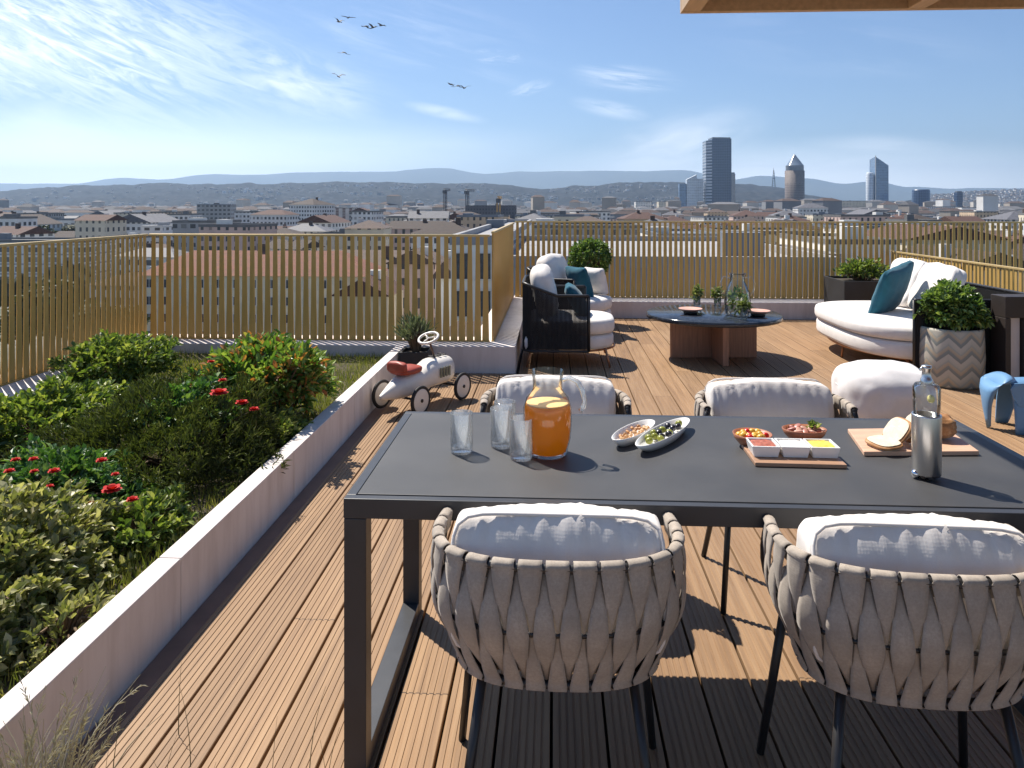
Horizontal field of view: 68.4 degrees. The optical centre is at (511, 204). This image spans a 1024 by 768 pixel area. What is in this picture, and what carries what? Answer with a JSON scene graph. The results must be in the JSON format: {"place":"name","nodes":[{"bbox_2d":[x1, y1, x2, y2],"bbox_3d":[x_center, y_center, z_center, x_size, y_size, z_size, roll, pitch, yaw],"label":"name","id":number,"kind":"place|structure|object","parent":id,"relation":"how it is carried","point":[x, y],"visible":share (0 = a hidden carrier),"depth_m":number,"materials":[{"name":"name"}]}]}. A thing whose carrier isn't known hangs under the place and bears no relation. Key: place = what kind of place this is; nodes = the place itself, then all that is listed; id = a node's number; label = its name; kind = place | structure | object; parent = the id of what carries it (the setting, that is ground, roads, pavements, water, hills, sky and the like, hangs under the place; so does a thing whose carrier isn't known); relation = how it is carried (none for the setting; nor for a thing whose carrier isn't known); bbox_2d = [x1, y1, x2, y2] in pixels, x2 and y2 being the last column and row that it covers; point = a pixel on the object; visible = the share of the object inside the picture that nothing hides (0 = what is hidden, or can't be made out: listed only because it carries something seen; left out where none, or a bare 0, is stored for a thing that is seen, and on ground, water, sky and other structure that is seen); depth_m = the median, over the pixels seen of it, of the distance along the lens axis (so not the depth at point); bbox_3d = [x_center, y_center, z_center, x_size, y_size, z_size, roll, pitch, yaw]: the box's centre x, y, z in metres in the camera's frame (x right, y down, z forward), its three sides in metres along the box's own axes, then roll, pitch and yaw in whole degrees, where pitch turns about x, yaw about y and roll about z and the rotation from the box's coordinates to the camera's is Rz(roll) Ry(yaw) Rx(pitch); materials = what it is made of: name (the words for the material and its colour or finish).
{"place":"outdoors","nodes":[
{"label":"outdoors","id":0,"kind":"place"},
{"bbox_2d":[0,307,61,374],"bbox_3d":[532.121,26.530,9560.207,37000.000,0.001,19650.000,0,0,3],"label":"ground","id":1,"kind":"structure","parent":0,"point":[15,346],"depth_m":139.16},
{"bbox_2d":[0,214,37,226],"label":"city building","id":2,"kind":"structure","parent":1,"relation":"on","point":[9,219],"depth_m":298.14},
{"bbox_2d":[0,223,54,236],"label":"city building","id":3,"kind":"structure","parent":1,"relation":"on","point":[17,230],"depth_m":252.41,"materials":[{"name":"beige tile"}]},
{"bbox_2d":[7,279,90,347],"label":"city tree","id":4,"kind":"object","parent":1,"relation":"on","point":[49,307],"visible":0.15,"depth_m":119.96,"materials":[{"name":"green plant"}]},
{"bbox_2d":[123,212,178,234],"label":"city building","id":5,"kind":"structure","parent":1,"relation":"on","point":[135,222],"depth_m":329.67,"materials":[{"name":"stone"}]},
{"bbox_2d":[115,243,187,275],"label":"city building","id":6,"kind":"structure","parent":1,"relation":"on","point":[148,254],"depth_m":208.03,"materials":[{"name":"stone"}]},
{"bbox_2d":[172,218,240,251],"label":"city building","id":7,"kind":"structure","parent":1,"relation":"on","point":[190,226],"depth_m":242.49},
{"bbox_2d":[197,203,235,218],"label":"city building","id":8,"kind":"structure","parent":1,"relation":"on","point":[217,211],"depth_m":555.81,"materials":[{"name":"concrete"}]},
{"bbox_2d":[198,219,277,249],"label":"city building","id":9,"kind":"structure","parent":1,"relation":"on","point":[224,226],"depth_m":210.64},
{"bbox_2d":[0,226,720,306],"bbox_3d":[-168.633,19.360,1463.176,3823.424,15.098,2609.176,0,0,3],"label":"distant trees","id":10,"kind":"object","parent":1,"relation":"on","point":[49,279],"depth_m":178.34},
{"bbox_2d":[343,218,391,249],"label":"city building","id":11,"kind":"structure","parent":1,"relation":"on","point":[362,226],"depth_m":212.40,"materials":[{"name":"tile"}]},
{"bbox_2d":[351,209,383,225],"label":"city building","id":12,"kind":"structure","parent":1,"relation":"on","point":[375,215],"depth_m":421.31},
{"bbox_2d":[408,210,449,221],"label":"city building","id":13,"kind":"structure","parent":1,"relation":"on","point":[418,215],"depth_m":368.02,"materials":[{"name":"stone"}]},
{"bbox_2d":[409,218,472,255],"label":"city building","id":14,"kind":"structure","parent":1,"relation":"on","point":[448,227],"depth_m":208.73,"materials":[{"name":"brown tile"}]},
{"bbox_2d":[457,213,503,227],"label":"city building","id":15,"kind":"structure","parent":1,"relation":"on","point":[470,220],"depth_m":311.93,"materials":[{"name":"concrete"}]},
{"bbox_2d":[449,219,531,320],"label":"neighbour block","id":16,"kind":"structure","parent":1,"relation":"on","point":[491,225],"depth_m":62.27,"materials":[{"name":"metal"}]},
{"bbox_2d":[465,204,516,218],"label":"dark slab","id":17,"kind":"structure","parent":1,"relation":"on","point":[511,210],"depth_m":634.96,"materials":[{"name":"stone"}]},
{"bbox_2d":[0,194,1023,220],"bbox_3d":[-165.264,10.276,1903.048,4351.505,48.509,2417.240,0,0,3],"label":"distant rooftops","id":18,"kind":"object","parent":1,"relation":"on","point":[392,206],"visible":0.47,"depth_m":909.57,"materials":[{"name":"grey"}]},
{"bbox_2d":[678,175,703,206],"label":"office tower","id":19,"kind":"structure","parent":18,"relation":"on","point":[690,191],"depth_m":1879.51,"materials":[{"name":"blue glass"}]},
{"bbox_2d":[703,137,730,204],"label":"office tower","id":20,"kind":"structure","parent":1,"relation":"on","point":[717,167],"depth_m":1858.31,"materials":[{"name":"blue glass"}]},
{"bbox_2d":[785,154,804,199],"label":"office tower","id":21,"kind":"structure","parent":1,"relation":"on","point":[794,180],"depth_m":1846.09,"materials":[{"name":"beige"}]},
{"bbox_2d":[870,156,888,200],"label":"office tower","id":22,"kind":"structure","parent":1,"relation":"on","point":[879,168],"depth_m":1849.75,"materials":[{"name":"blue glass"}]},
{"bbox_2d":[867,223,1011,254],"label":"city block","id":23,"kind":"structure","parent":1,"relation":"on","point":[917,229],"depth_m":135.76,"materials":[{"name":"red tile"}]},
{"bbox_2d":[938,214,986,229],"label":"city building","id":24,"kind":"structure","parent":1,"relation":"on","point":[956,217],"depth_m":352.34,"materials":[{"name":"beige tile"}]},
{"bbox_2d":[981,209,1023,229],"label":"city building","id":25,"kind":"structure","parent":1,"relation":"on","point":[1012,216],"depth_m":353.22,"materials":[{"name":"stone"}]},
{"bbox_2d":[0,233,115,281],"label":"apartment block","id":26,"kind":"structure","parent":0,"point":[6,238],"depth_m":223.54,"materials":[{"name":"metal"}]},
{"bbox_2d":[0,343,153,396],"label":"wall","id":27,"kind":"structure","parent":0,"point":[11,389],"depth_m":5.41,"materials":[{"name":"concrete"}]},
{"bbox_2d":[0,234,147,386],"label":"slatted fence","id":28,"kind":"object","parent":27,"relation":"on","point":[11,372],"visible":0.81,"depth_m":6.05,"materials":[{"name":"metal"}]},
{"bbox_2d":[73,213,126,236],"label":"city building","id":29,"kind":"structure","parent":0,"point":[89,225],"depth_m":285.65,"materials":[{"name":"white tile"}]},
{"bbox_2d":[141,222,172,244],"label":"building","id":30,"kind":"structure","parent":0,"point":[163,228],"depth_m":308.89,"materials":[{"name":"concrete"}]},
{"bbox_2d":[0,348,384,698],"bbox_3d":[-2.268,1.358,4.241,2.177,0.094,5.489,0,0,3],"label":"lawn grass","id":31,"kind":"structure","parent":0,"point":[326,402],"depth_m":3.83,"materials":[{"name":"plant"}]},
{"bbox_2d":[0,590,30,688],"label":"variegated shrub","id":32,"kind":"object","parent":31,"relation":"on","point":[9,643],"visible":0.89,"depth_m":2.25,"materials":[{"name":"green plant"}]},
{"bbox_2d":[6,580,115,678],"bbox_3d":[-1.420,1.336,2.395,0.280,0.190,0.405,0,0,29],"label":"ground plant","id":33,"kind":"object","parent":31,"relation":"on","point":[74,612],"visible":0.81,"depth_m":2.36,"materials":[{"name":"green plant"}]},
{"bbox_2d":[0,371,128,457],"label":"green shrub","id":34,"kind":"object","parent":31,"relation":"on","point":[53,399],"visible":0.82,"depth_m":4.38,"materials":[{"name":"green plant"}]},
{"bbox_2d":[0,474,140,626],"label":"variegated shrub","id":35,"kind":"object","parent":31,"relation":"on","point":[47,543],"visible":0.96,"depth_m":2.67,"materials":[{"name":"green plant"}]},
{"bbox_2d":[0,432,164,521],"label":"rose bush","id":36,"kind":"object","parent":31,"relation":"on","point":[54,464],"visible":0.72,"depth_m":3.30,"materials":[{"name":"green plant"}]},
{"bbox_2d":[47,328,182,388],"bbox_3d":[-2.985,1.177,5.715,0.899,0.458,0.887,0,0,41],"label":"green shrub","id":37,"kind":"object","parent":31,"relation":"on","point":[118,357],"visible":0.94,"depth_m":5.56,"materials":[{"name":"green plant"}]},
{"bbox_2d":[100,480,198,565],"bbox_3d":[-1.550,1.315,3.138,0.437,0.231,0.604,0,0,3],"label":"ground plant","id":38,"kind":"object","parent":31,"relation":"on","point":[150,520],"visible":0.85,"depth_m":3.09,"materials":[{"name":"green plant"}]},
{"bbox_2d":[0,363,303,504],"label":"juniper mound","id":39,"kind":"object","parent":31,"relation":"on","point":[105,427],"visible":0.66,"depth_m":3.82,"materials":[{"name":"plant"}]},
{"bbox_2d":[127,372,258,459],"bbox_3d":[-1.684,1.158,4.141,0.744,0.494,0.628,0,0,3],"label":"rose bush","id":40,"kind":"object","parent":31,"relation":"on","point":[181,395],"visible":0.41,"depth_m":4.07,"materials":[{"name":"green plant"}]},
{"bbox_2d":[179,328,340,421],"bbox_3d":[-1.554,1.097,4.731,0.895,0.616,0.958,0,0,24],"label":"photinia bush","id":41,"kind":"object","parent":31,"relation":"on","point":[300,372],"visible":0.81,"depth_m":4.55,"materials":[{"name":"green plant"}]},
{"bbox_2d":[243,407,313,457],"bbox_3d":[-1.339,1.293,4.294,0.348,0.240,0.602,0,0,3],"label":"ground plant","id":42,"kind":"object","parent":31,"relation":"on","point":[297,428],"visible":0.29,"depth_m":4.27,"materials":[{"name":"green plant"}]},
{"bbox_2d":[138,244,387,334],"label":"tiled house","id":43,"kind":"structure","parent":0,"point":[148,279],"depth_m":131.28,"materials":[{"name":"tile"}]},
{"bbox_2d":[249,209,298,225],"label":"city building","id":44,"kind":"structure","parent":0,"point":[281,217],"depth_m":426.24,"materials":[{"name":"white concrete"}]},
{"bbox_2d":[289,197,334,220],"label":"city building","id":45,"kind":"structure","parent":0,"point":[304,209],"depth_m":549.41,"materials":[{"name":"white concrete"}]},
{"bbox_2d":[289,221,334,239],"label":"city building","id":46,"kind":"structure","parent":0,"point":[310,227],"depth_m":325.79,"materials":[{"name":"stone"}]},
{"bbox_2d":[296,213,350,231],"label":"city building","id":47,"kind":"structure","parent":0,"point":[335,223],"depth_m":362.80,"materials":[{"name":"beige tile"}]},
{"bbox_2d":[332,270,403,335],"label":"town house","id":48,"kind":"structure","parent":0,"point":[379,289],"depth_m":97.27,"materials":[{"name":"red tile"}]},
{"bbox_2d":[386,247,443,335],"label":"town house","id":49,"kind":"structure","parent":0,"point":[418,270],"depth_m":119.00,"materials":[{"name":"tile"}]},
{"bbox_2d":[388,219,446,249],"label":"apartment block","id":50,"kind":"structure","parent":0,"point":[402,227],"depth_m":263.19,"materials":[{"name":"brown tile"}]},
{"bbox_2d":[433,250,450,334],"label":"town house","id":51,"kind":"structure","parent":0,"point":[442,276],"depth_m":88.58,"materials":[{"name":"tile"}]},
{"bbox_2d":[0,181,1023,206],"bbox_3d":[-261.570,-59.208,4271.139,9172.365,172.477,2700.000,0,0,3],"label":"hills","id":52,"kind":"structure","parent":0,"point":[160,193],"depth_m":4046.96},
{"bbox_2d":[1,183,1023,205],"bbox_3d":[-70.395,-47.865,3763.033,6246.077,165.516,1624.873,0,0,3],"label":"hillside houses","id":53,"kind":"structure","parent":52,"relation":"on","point":[1003,194],"depth_m":3999.56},
{"bbox_2d":[0,168,1023,200],"bbox_3d":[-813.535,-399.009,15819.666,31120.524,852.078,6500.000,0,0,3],"label":"mountains","id":54,"kind":"structure","parent":0,"point":[813,187],"depth_m":16122.08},
{"bbox_2d":[0,0,1023,188],"label":"sky","id":55,"kind":"structure","parent":0,"point":[91,90],"materials":[{"name":"blue"}]},
{"bbox_2d":[379,321,724,767],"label":"subfloor","id":56,"kind":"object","parent":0,"point":[551,732],"depth_m":2.34,"materials":[{"name":"black"}]},
{"bbox_2d":[0,346,404,767],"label":"planter curb","id":57,"kind":"structure","parent":56,"relation":"on","point":[148,623],"depth_m":2.71,"materials":[{"name":"concrete"}]},
{"bbox_2d":[145,334,517,375],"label":"wall","id":58,"kind":"structure","parent":56,"relation":"on","point":[499,355],"depth_m":6.92,"materials":[{"name":"concrete"}]},
{"bbox_2d":[149,234,489,341],"bbox_3d":[-1.856,0.785,7.194,3.295,1.010,0.032,0,0,3],"label":"slatted fence","id":59,"kind":"object","parent":58,"relation":"on","point":[179,332],"visible":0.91,"depth_m":7.19,"materials":[{"name":"metal"}]},
{"bbox_2d":[481,299,521,365],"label":"wall","id":60,"kind":"structure","parent":56,"relation":"on","point":[511,325],"depth_m":8.14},
{"bbox_2d":[491,222,513,341],"bbox_3d":[-0.081,0.770,8.893,0.032,1.040,3.590,0,0,3],"label":"slatted fence","id":61,"kind":"object","parent":60,"relation":"on","point":[502,267],"visible":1,"depth_m":8.24,"materials":[{"name":"metal"}]},
{"bbox_2d":[87,318,1023,767],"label":"deck","id":62,"kind":"structure","parent":56,"relation":"on","point":[255,664],"depth_m":2.44,"materials":[{"name":"wood"}]},
{"bbox_2d":[0,666,160,767],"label":"feather grass","id":63,"kind":"object","parent":62,"relation":"on","point":[25,762],"depth_m":1.73,"materials":[{"name":"plant"}]},
{"bbox_2d":[392,310,437,364],"bbox_3d":[-0.851,1.224,6.652,0.363,0.608,0.357,0,0,38],"label":"herb pot","id":64,"kind":"object","parent":62,"relation":"on","point":[415,352],"visible":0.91,"depth_m":6.61,"materials":[{"name":"plant"}]},
{"bbox_2d":[372,331,470,411],"bbox_3d":[-0.715,1.261,5.740,0.410,0.538,0.858,0,0,32],"label":"ride on car","id":65,"kind":"object","parent":62,"relation":"on","point":[420,379],"visible":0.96,"depth_m":5.63,"materials":[{"name":"beige paint"}]},
{"bbox_2d":[480,375,631,414],"bbox_3d":[0.178,1.128,3.091,0.628,0.806,0.533,0,0,3],"label":"dining chair","id":66,"kind":"object","parent":62,"relation":"on","point":[602,396],"visible":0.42,"depth_m":3.13,"materials":[{"name":"fabric"}]},
{"bbox_2d":[431,502,685,767],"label":"dining chair","id":67,"kind":"object","parent":62,"relation":"on","point":[557,595],"visible":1,"depth_m":1.70,"materials":[{"name":"beige fabric"}]},
{"bbox_2d":[522,264,614,367],"bbox_3d":[0.563,1.056,7.450,0.913,0.947,0.868,0,0,3],"label":"lounge armchair","id":68,"kind":"object","parent":62,"relation":"on","point":[553,321],"visible":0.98,"depth_m":7.05,"materials":[{"name":"fabric"}]},
{"bbox_2d":[526,253,611,313],"bbox_3d":[0.720,1.056,8.945,0.913,0.947,0.868,0,0,25],"label":"lounge armchair","id":69,"kind":"object","parent":62,"relation":"on","point":[556,263],"visible":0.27,"depth_m":8.81,"materials":[{"name":"fabric"}]},
{"bbox_2d":[565,266,593,296],"bbox_3d":[0.795,0.910,8.889,0.157,0.379,0.379,-23,12,-30],"label":"throw pillow","id":70,"kind":"object","parent":69,"relation":"on","point":[580,275],"visible":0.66,"depth_m":8.75,"materials":[{"name":"teal fabric"}]},
{"bbox_2d":[584,267,607,294],"bbox_3d":[1.004,0.910,9.038,0.157,0.322,0.322,-20,13,-37],"label":"throw pillow","id":71,"kind":"object","parent":69,"relation":"on","point":[597,276],"visible":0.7,"depth_m":8.93,"materials":[{"name":"fabric"}]},
{"bbox_2d":[567,237,612,294],"bbox_3d":[1.017,0.969,9.818,0.605,1.114,0.616,0,0,3],"label":"ball bush","id":72,"kind":"object","parent":62,"relation":"on","point":[581,255],"visible":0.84,"depth_m":9.68,"materials":[{"name":"green plant"}]},
{"bbox_2d":[344,411,1023,767],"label":"dining table","id":73,"kind":"object","parent":62,"relation":"on","point":[704,471],"visible":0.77,"depth_m":2.14,"materials":[{"name":"grey metal"}]},
{"bbox_2d":[450,409,472,454],"bbox_3d":[-0.159,0.717,2.376,0.073,0.125,0.073,0,0,3],"label":"tumbler","id":74,"kind":"object","parent":73,"relation":"on","point":[453,441],"visible":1,"depth_m":2.36,"materials":[{"name":"clear glass"}]},
{"bbox_2d":[490,405,512,449],"bbox_3d":[-0.034,0.717,2.432,0.073,0.125,0.073,0,0,3],"label":"tumbler","id":75,"kind":"object","parent":73,"relation":"on","point":[493,436],"visible":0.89,"depth_m":2.41,"materials":[{"name":"clear glass"}]},
{"bbox_2d":[509,415,532,461],"bbox_3d":[0.028,0.717,2.316,0.073,0.125,0.073,0,0,3],"label":"tumbler","id":76,"kind":"object","parent":73,"relation":"on","point":[513,447],"visible":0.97,"depth_m":2.30,"materials":[{"name":"clear glass"}]},
{"bbox_2d":[523,368,586,459],"bbox_3d":[0.119,0.648,2.346,0.152,0.262,0.176,0,0,-43],"label":"juice jug","id":77,"kind":"object","parent":73,"relation":"on","point":[551,417],"visible":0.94,"depth_m":2.30,"materials":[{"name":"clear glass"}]},
{"bbox_2d":[611,419,654,446],"bbox_3d":[0.407,0.763,2.511,0.082,0.032,0.280,0,0,35],"label":"oval dish","id":78,"kind":"object","parent":73,"relation":"on","point":[617,440],"visible":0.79,"depth_m":2.50,"materials":[{"name":"white ceramic"}]},
{"bbox_2d":[635,417,689,451],"bbox_3d":[0.502,0.763,2.493,0.088,0.032,0.387,0,0,36],"label":"oval dish","id":79,"kind":"object","parent":73,"relation":"on","point":[641,443],"visible":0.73,"depth_m":2.45,"materials":[{"name":"white ceramic"}]},
{"bbox_2d":[742,445,846,468],"bbox_3d":[0.863,0.773,2.322,0.266,0.012,0.178,0,0,4],"label":"snack tray","id":80,"kind":"object","parent":73,"relation":"on","point":[780,460],"visible":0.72,"depth_m":2.25,"materials":[{"name":"wood"}]},
{"bbox_2d":[746,437,780,456],"bbox_3d":[0.775,0.749,2.327,0.085,0.034,0.089,0,0,4],"label":"square dish","id":81,"kind":"object","parent":80,"relation":"on","point":[764,447],"visible":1,"depth_m":2.29,"materials":[{"name":"white ceramic"}]},
{"bbox_2d":[774,438,810,457],"bbox_3d":[0.863,0.749,2.322,0.085,0.034,0.089,0,0,4],"label":"square dish","id":82,"kind":"object","parent":80,"relation":"on","point":[796,447],"visible":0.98,"depth_m":2.29,"materials":[{"name":"white ceramic"}]},
{"bbox_2d":[803,438,839,457],"bbox_3d":[0.951,0.749,2.317,0.085,0.034,0.089,0,0,4],"label":"square dish","id":83,"kind":"object","parent":80,"relation":"on","point":[824,448],"visible":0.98,"depth_m":2.28,"materials":[{"name":"white ceramic"}]},
{"bbox_2d":[782,424,826,438],"bbox_3d":[0.963,0.757,2.483,0.144,0.043,0.104,0,0,3],"label":"clay bowl","id":84,"kind":"object","parent":73,"relation":"on","point":[801,435],"visible":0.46,"depth_m":2.45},
{"bbox_2d":[848,428,978,455],"bbox_3d":[1.291,0.770,2.464,0.386,0.019,0.278,0,0,3],"label":"bread board","id":85,"kind":"object","parent":73,"relation":"on","point":[955,444],"visible":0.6,"depth_m":2.39,"materials":[{"name":"wood"}]},
{"bbox_2d":[865,435,902,451],"bbox_3d":[1.176,0.753,2.383,0.092,0.019,0.104,-4,4,-17],"label":"bread slice","id":86,"kind":"object","parent":85,"relation":"on","point":[884,443],"visible":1,"depth_m":2.36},
{"bbox_2d":[882,417,910,442],"bbox_3d":[1.236,0.725,2.417,0.019,0.092,0.104,38,-4,-7],"label":"bread slice","id":87,"kind":"object","parent":85,"relation":"on","point":[898,428],"visible":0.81,"depth_m":2.41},
{"bbox_2d":[911,365,941,480],"bbox_3d":[1.184,0.619,2.153,0.078,0.321,0.078,0,0,3],"label":"steel bottle","id":88,"kind":"object","parent":73,"relation":"on","point":[926,444],"visible":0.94,"depth_m":2.13,"materials":[{"name":"grey"}]},
{"bbox_2d":[646,304,782,365],"bbox_3d":[2.018,1.306,7.559,1.320,0.444,1.320,0,0,-1],"label":"coffee table","id":89,"kind":"object","parent":62,"relation":"on","point":[718,334],"visible":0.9,"depth_m":7.53,"materials":[{"name":"black stone"}]},
{"bbox_2d":[719,273,755,315],"bbox_3d":[2.213,0.883,7.399,0.256,0.421,0.256,0,0,-42],"label":"glass vase","id":90,"kind":"object","parent":89,"relation":"on","point":[733,301],"visible":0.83,"depth_m":7.38,"materials":[{"name":"clear glass"}]},
{"bbox_2d":[694,377,858,614],"bbox_3d":[1.064,1.128,3.042,0.628,0.806,0.533,0,0,1],"label":"dining chair","id":91,"kind":"object","parent":62,"relation":"on","point":[771,397],"visible":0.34,"depth_m":3.07,"materials":[{"name":"fabric"}]},
{"bbox_2d":[680,0,1023,13],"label":"pergola","id":92,"kind":"object","parent":62,"relation":"on","point":[724,6],"visible":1,"depth_m":3.42,"materials":[{"name":"wood"}]},
{"bbox_2d":[824,256,889,301],"bbox_3d":[4.528,1.091,9.713,0.749,0.874,0.720,0,0,3],"label":"box planter","id":93,"kind":"object","parent":62,"relation":"on","point":[860,283],"visible":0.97,"depth_m":9.61,"materials":[{"name":"concrete"}]},
{"bbox_2d":[831,360,936,418],"bbox_3d":[2.598,1.312,5.281,0.637,0.438,0.633,0,0,3],"label":"pouf","id":94,"kind":"object","parent":62,"relation":"on","point":[878,389],"visible":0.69,"depth_m":5.04,"materials":[{"name":"fabric"}]},
{"bbox_2d":[756,513,1023,767],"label":"dining chair","id":95,"kind":"object","parent":62,"relation":"on","point":[915,606],"visible":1,"depth_m":1.66,"materials":[{"name":"fabric"}]},
{"bbox_2d":[815,258,1023,373],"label":"garden sofa","id":96,"kind":"object","parent":62,"relation":"on","point":[857,326],"visible":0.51,"depth_m":7.08,"materials":[{"name":"white fabric"}]},
{"bbox_2d":[868,260,913,313],"bbox_3d":[3.751,0.845,7.463,0.550,0.550,0.177,-12,31,-36],"label":"throw pillow","id":97,"kind":"object","parent":96,"relation":"on","point":[890,289],"visible":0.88,"depth_m":7.33,"materials":[{"name":"teal fabric"}]},
{"bbox_2d":[912,278,994,389],"bbox_3d":[3.748,1.075,6.423,0.609,0.902,0.604,0,0,-41],"label":"chevron pot plant","id":98,"kind":"object","parent":62,"relation":"on","point":[952,356],"visible":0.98,"depth_m":6.25,"materials":[{"name":"green plant"}]},
{"bbox_2d":[979,371,1023,434],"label":"elephant stool","id":99,"kind":"object","parent":62,"relation":"on","point":[1008,389],"visible":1,"depth_m":5.15,"materials":[{"name":"plastic"}]},
{"bbox_2d":[991,294,1023,376],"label":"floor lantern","id":100,"kind":"object","parent":62,"relation":"on","point":[1007,337],"visible":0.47,"depth_m":6.23,"materials":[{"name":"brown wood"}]},
{"bbox_2d":[513,296,823,319],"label":"wall","id":101,"kind":"structure","parent":56,"relation":"on","point":[798,309],"depth_m":10.19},
{"bbox_2d":[515,221,1023,298],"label":"slatted fence","id":102,"kind":"object","parent":101,"relation":"on","point":[758,294],"visible":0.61,"depth_m":10.52,"materials":[{"name":"metal"}]},
{"bbox_2d":[890,251,1023,291],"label":"slatted fence","id":103,"kind":"object","parent":56,"relation":"on","point":[1002,267],"visible":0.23,"depth_m":8.17,"materials":[{"name":"metal"}]},
{"bbox_2d":[534,219,641,235],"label":"hall","id":104,"kind":"structure","parent":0,"point":[588,228],"depth_m":189.42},
{"bbox_2d":[514,231,840,297],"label":"hall","id":105,"kind":"structure","parent":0,"point":[646,241],"depth_m":51.93,"materials":[{"name":"metal"}]},
{"bbox_2d":[780,226,896,268],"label":"city block","id":106,"kind":"structure","parent":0,"point":[840,231],"depth_m":117.43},
{"bbox_2d":[823,212,889,220],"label":"city building","id":107,"kind":"structure","parent":0,"point":[876,216],"depth_m":315.90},
{"bbox_2d":[900,244,1023,291],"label":"city block","id":108,"kind":"structure","parent":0,"point":[967,257],"depth_m":105.69,"materials":[{"name":"brown tile"}]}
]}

